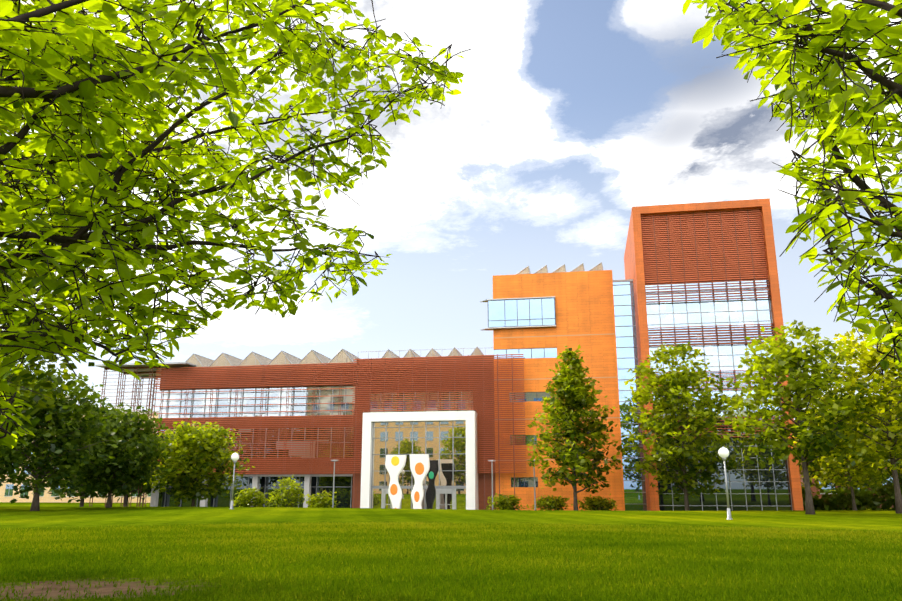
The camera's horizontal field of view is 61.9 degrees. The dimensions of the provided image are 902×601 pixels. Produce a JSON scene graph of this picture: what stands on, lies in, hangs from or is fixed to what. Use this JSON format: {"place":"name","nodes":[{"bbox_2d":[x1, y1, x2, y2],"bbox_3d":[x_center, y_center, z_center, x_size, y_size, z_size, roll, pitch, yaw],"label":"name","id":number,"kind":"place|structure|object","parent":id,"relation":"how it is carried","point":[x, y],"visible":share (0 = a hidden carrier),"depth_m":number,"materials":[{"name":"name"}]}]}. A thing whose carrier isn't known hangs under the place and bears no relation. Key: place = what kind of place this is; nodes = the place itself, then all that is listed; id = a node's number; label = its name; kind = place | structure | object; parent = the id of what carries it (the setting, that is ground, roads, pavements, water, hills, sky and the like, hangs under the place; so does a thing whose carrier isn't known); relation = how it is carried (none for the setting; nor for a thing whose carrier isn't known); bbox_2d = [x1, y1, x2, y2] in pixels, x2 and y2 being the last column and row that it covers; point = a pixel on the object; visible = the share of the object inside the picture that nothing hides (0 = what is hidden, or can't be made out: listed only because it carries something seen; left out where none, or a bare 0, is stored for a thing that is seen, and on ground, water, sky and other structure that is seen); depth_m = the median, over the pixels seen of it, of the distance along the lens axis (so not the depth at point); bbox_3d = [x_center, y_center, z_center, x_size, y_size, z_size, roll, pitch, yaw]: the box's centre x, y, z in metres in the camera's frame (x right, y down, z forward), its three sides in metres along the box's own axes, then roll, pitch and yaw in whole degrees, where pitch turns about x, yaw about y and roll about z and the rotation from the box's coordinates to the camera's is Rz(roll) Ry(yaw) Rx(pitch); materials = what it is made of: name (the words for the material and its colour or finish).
{"place":"outdoors","nodes":[
{"label":"outdoors","id":0,"kind":"place"},
{"bbox_2d":[0,502,901,600],"bbox_3d":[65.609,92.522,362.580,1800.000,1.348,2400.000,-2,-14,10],"label":"ground","id":1,"kind":"structure","parent":0,"point":[16,515],"depth_m":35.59,"materials":[{"name":"green plant"}]},
{"bbox_2d":[0,347,59,481],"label":"tree","id":2,"kind":"object","parent":1,"relation":"on","point":[10,456],"depth_m":53.57,"materials":[{"name":"green plant"}]},
{"bbox_2d":[0,361,120,510],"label":"tree","id":3,"kind":"object","parent":1,"relation":"on","point":[62,448],"visible":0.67,"depth_m":51.35,"materials":[{"name":"green plant"}]},
{"bbox_2d":[19,434,136,506],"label":"tree","id":4,"kind":"object","parent":1,"relation":"on","point":[81,493],"visible":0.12,"depth_m":75.83,"materials":[{"name":"green plant"}]},
{"bbox_2d":[0,411,158,502],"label":"building","id":5,"kind":"structure","parent":1,"relation":"on","point":[6,495],"depth_m":145.94,"materials":[{"name":"beige brick"}]},
{"bbox_2d":[51,399,175,507],"bbox_3d":[-26.494,12.102,59.299,10.088,8.279,9.436,-2,-14,10],"label":"tree","id":6,"kind":"object","parent":1,"relation":"on","point":[132,427],"visible":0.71,"depth_m":58.20,"materials":[{"name":"green plant"}]},
{"bbox_2d":[0,0,232,432],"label":"tree","id":7,"kind":"object","parent":1,"relation":"on","point":[26,377],"visible":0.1,"depth_m":15.09,"materials":[{"name":"green plant"}]},
{"bbox_2d":[100,438,167,506],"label":"tree","id":8,"kind":"object","parent":1,"relation":"on","point":[143,491],"visible":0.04,"depth_m":84.57,"materials":[{"name":"green plant"}]},
{"bbox_2d":[141,417,254,506],"bbox_3d":[-21.587,13.922,63.960,9.386,8.024,8.836,-2,-14,10],"label":"tree","id":9,"kind":"object","parent":1,"relation":"on","point":[197,446],"visible":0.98,"depth_m":62.71,"materials":[{"name":"green plant"}]},
{"bbox_2d":[229,452,238,508],"bbox_3d":[-15.704,13.036,54.270,0.580,4.110,0.580,-2,-14,10],"label":"globe lamp","id":10,"kind":"object","parent":1,"relation":"on","point":[235,457],"visible":0.92,"depth_m":54.38,"materials":[{"name":"grey"}]},
{"bbox_2d":[0,0,470,448],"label":"tree","id":11,"kind":"object","parent":1,"relation":"on","point":[91,39],"visible":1,"depth_m":3.62,"materials":[{"name":"green plant"}]},
{"bbox_2d":[233,487,271,506],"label":"shrub","id":12,"kind":"object","parent":1,"relation":"on","point":[256,498],"visible":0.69,"depth_m":69.78,"materials":[{"name":"green plant"}]},
{"bbox_2d":[263,474,304,506],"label":"shrub","id":13,"kind":"object","parent":1,"relation":"on","point":[291,492],"visible":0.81,"depth_m":69.86,"materials":[{"name":"green plant"}]},
{"bbox_2d":[303,490,340,507],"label":"shrub","id":14,"kind":"object","parent":1,"relation":"on","point":[323,500],"visible":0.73,"depth_m":70.92,"materials":[{"name":"green plant"}]},
{"bbox_2d":[331,460,337,507],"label":"pole light","id":15,"kind":"object","parent":1,"relation":"on","point":[333,483],"visible":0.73,"depth_m":69.11,"materials":[{"name":"grey metal"}]},
{"bbox_2d":[89,198,803,510],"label":"science building","id":16,"kind":"structure","parent":1,"relation":"on","point":[703,276],"depth_m":79.34,"materials":[{"name":"brick"}]},
{"bbox_2d":[488,460,495,509],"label":"pole light","id":17,"kind":"object","parent":1,"relation":"on","point":[491,461],"visible":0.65,"depth_m":69.95,"materials":[{"name":"grey metal"}]},
{"bbox_2d":[486,493,527,509],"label":"shrub","id":18,"kind":"object","parent":1,"relation":"on","point":[508,502],"visible":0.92,"depth_m":70.66,"materials":[{"name":"green plant"}]},
{"bbox_2d":[533,460,535,509],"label":"pole light","id":19,"kind":"object","parent":1,"relation":"on","point":[534,489],"visible":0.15,"depth_m":69.22,"materials":[{"name":"grey metal"}]},
{"bbox_2d":[527,493,572,509],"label":"shrub","id":20,"kind":"object","parent":1,"relation":"on","point":[548,502],"visible":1,"depth_m":70.17,"materials":[{"name":"green plant"}]},
{"bbox_2d":[577,494,618,510],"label":"shrub","id":21,"kind":"object","parent":1,"relation":"on","point":[599,503],"visible":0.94,"depth_m":69.60,"materials":[{"name":"green plant"}]},
{"bbox_2d":[623,341,745,510],"bbox_3d":[19.395,10.764,62.600,10.083,14.772,10.102,-2,-14,10],"label":"tree","id":22,"kind":"object","parent":1,"relation":"on","point":[674,384],"visible":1,"depth_m":61.59,"materials":[{"name":"green plant"}]},
{"bbox_2d":[718,446,732,519],"bbox_3d":[15.049,9.993,41.080,0.580,4.010,0.580,-2,-14,10],"label":"globe lamp","id":23,"kind":"object","parent":1,"relation":"on","point":[723,452],"visible":0.98,"depth_m":41.19,"materials":[{"name":"grey"}]},
{"bbox_2d":[682,0,901,376],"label":"tree","id":24,"kind":"object","parent":1,"relation":"on","point":[816,101],"visible":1,"depth_m":3.16,"materials":[{"name":"green plant"}]},
{"bbox_2d":[715,320,886,513],"bbox_3d":[23.100,7.679,49.577,10.123,12.458,11.014,-10,-17,34],"label":"tree","id":25,"kind":"object","parent":1,"relation":"on","point":[789,359],"visible":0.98,"depth_m":48.52,"materials":[{"name":"green plant"}]},
{"bbox_2d":[794,388,896,508],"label":"tree","id":26,"kind":"object","parent":1,"relation":"on","point":[811,471],"visible":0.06,"depth_m":79.83,"materials":[{"name":"green plant"}]},
{"bbox_2d":[792,395,901,509],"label":"tree","id":27,"kind":"object","parent":1,"relation":"on","point":[851,472],"visible":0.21,"depth_m":56.43,"materials":[{"name":"green plant"}]},
{"bbox_2d":[798,321,901,513],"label":"tree","id":28,"kind":"object","parent":1,"relation":"on","point":[889,382],"visible":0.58,"depth_m":49.27,"materials":[{"name":"green plant"}]},
{"bbox_2d":[801,483,901,510],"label":"hedge","id":29,"kind":"object","parent":1,"relation":"on","point":[840,499],"visible":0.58,"depth_m":74.48,"materials":[{"name":"green plant"}]},
{"bbox_2d":[850,398,900,488],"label":"tree","id":30,"kind":"object","parent":1,"relation":"on","point":[884,482],"depth_m":102.12,"materials":[{"name":"green plant"}]},
{"bbox_2d":[851,378,901,487],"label":"tree","id":31,"kind":"object","parent":1,"relation":"on","point":[889,473],"visible":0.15,"depth_m":70.65,"materials":[{"name":"green plant"}]},
{"bbox_2d":[0,0,901,419],"label":"sky","id":32,"kind":"structure","parent":0,"point":[568,117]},
{"bbox_2d":[800,458,900,507],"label":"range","id":33,"kind":"structure","parent":0,"point":[814,489],"depth_m":109.62,"materials":[{"name":"green plant"}]},
{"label":"plaza paving","id":34,"kind":"structure","parent":0,"visible":0},
{"bbox_2d":[385,455,406,508],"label":"white sculpture","id":35,"kind":"object","parent":34,"relation":"on","point":[394,464],"visible":0.85,"depth_m":71.92,"materials":[{"name":"white"}]},
{"bbox_2d":[409,454,429,508],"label":"white sculpture","id":36,"kind":"object","parent":34,"relation":"on","point":[419,465],"visible":0.85,"depth_m":71.21,"materials":[{"name":"white"}]},
{"bbox_2d":[425,460,438,508],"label":"black sculpture","id":37,"kind":"object","parent":34,"relation":"on","point":[430,496],"visible":0.75,"depth_m":72.70,"materials":[{"name":"black"}]},
{"bbox_2d":[527,345,630,509],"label":"tree","id":38,"kind":"object","parent":34,"relation":"on","point":[569,412],"visible":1,"depth_m":67.47,"materials":[{"name":"green plant"}]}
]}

